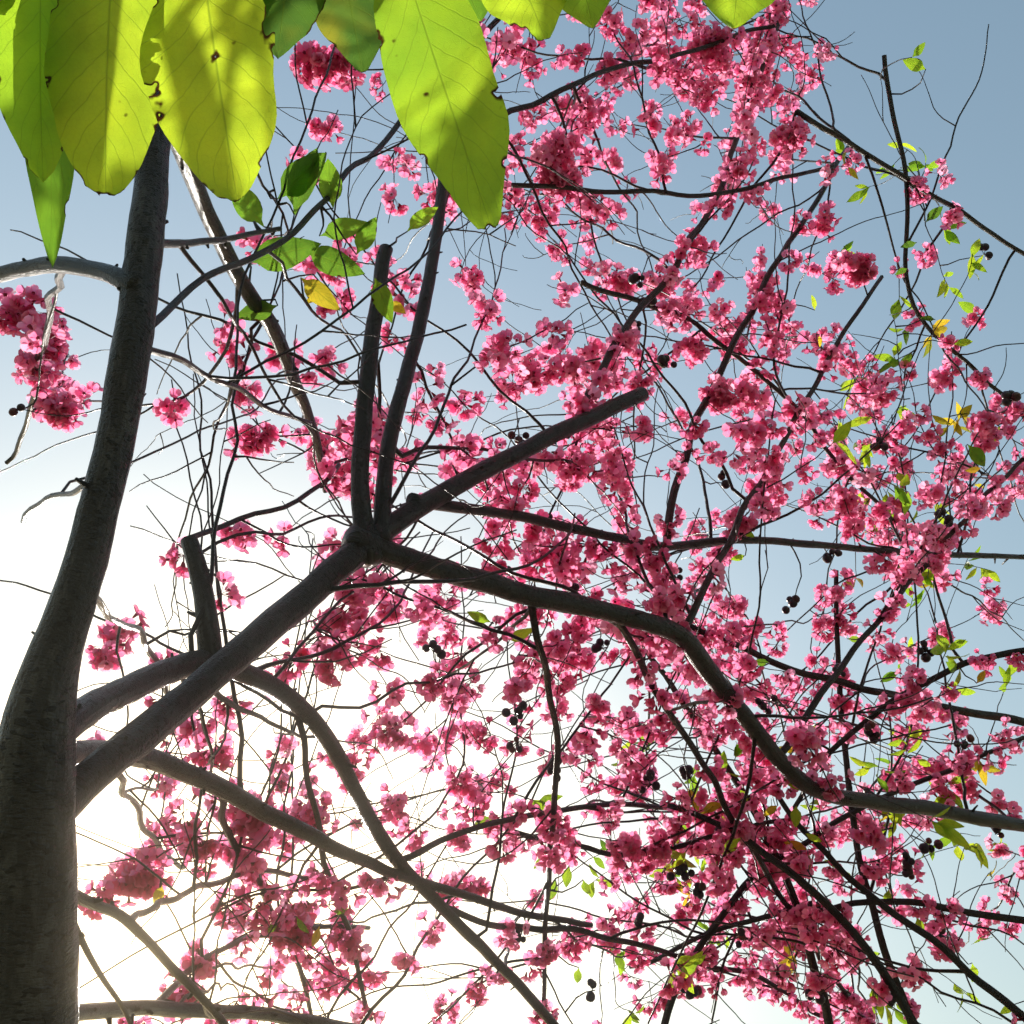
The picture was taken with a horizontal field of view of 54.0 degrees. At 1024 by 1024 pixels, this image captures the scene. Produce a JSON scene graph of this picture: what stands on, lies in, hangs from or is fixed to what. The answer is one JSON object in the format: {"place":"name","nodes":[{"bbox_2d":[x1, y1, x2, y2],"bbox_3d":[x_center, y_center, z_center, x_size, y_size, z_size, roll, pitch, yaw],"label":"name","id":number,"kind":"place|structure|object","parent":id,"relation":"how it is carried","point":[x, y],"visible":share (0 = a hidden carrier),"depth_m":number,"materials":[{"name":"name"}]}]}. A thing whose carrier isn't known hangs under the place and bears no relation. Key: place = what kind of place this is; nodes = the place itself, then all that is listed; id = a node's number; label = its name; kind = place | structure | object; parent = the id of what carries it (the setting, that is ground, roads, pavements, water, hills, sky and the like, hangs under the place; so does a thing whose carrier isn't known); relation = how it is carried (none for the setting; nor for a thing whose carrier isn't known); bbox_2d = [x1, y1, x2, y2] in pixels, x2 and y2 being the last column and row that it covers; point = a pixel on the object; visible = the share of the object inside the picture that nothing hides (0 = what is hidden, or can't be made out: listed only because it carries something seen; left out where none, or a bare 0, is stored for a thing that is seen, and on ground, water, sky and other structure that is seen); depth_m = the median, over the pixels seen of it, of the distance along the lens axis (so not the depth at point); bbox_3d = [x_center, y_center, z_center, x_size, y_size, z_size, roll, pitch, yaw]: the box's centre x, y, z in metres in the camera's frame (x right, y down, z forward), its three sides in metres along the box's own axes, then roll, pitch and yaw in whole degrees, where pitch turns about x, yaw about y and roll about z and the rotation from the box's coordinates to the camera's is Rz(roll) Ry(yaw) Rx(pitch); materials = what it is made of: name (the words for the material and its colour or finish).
{"place":"outdoors","nodes":[
{"label":"outdoors","id":0,"kind":"place"},
{"bbox_2d":[0,0,774,267],"bbox_3d":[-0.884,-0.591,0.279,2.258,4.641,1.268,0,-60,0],"label":"leaves","id":1,"kind":"object","parent":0,"point":[82,82],"visible":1,"depth_m":0.80,"materials":[{"name":"green plant"}]},
{"bbox_2d":[0,0,1023,1023],"label":"sky","id":2,"kind":"structure","parent":0,"point":[985,157],"materials":[{"name":"blue"}]},
{"label":"ground","id":3,"kind":"structure","parent":0,"visible":0},
{"bbox_2d":[0,0,1023,1023],"bbox_3d":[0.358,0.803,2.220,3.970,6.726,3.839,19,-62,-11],"label":"cherry tree","id":4,"kind":"object","parent":3,"relation":"on","point":[57,777],"visible":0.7,"depth_m":2.18,"materials":[{"name":"pink plant"}]},
{"bbox_2d":[0,0,1023,1023],"bbox_3d":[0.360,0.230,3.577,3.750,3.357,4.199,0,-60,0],"label":"blossoms","id":5,"kind":"object","parent":4,"relation":"attached to","point":[63,396],"depth_m":2.91,"materials":[{"name":"pink plant"}]},
{"bbox_2d":[8,243,1020,1007],"bbox_3d":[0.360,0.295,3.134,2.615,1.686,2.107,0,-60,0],"label":"berries","id":6,"kind":"object","parent":4,"relation":"attached to","point":[762,705],"visible":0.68,"depth_m":2.98,"materials":[{"name":"black plant"}]}
]}

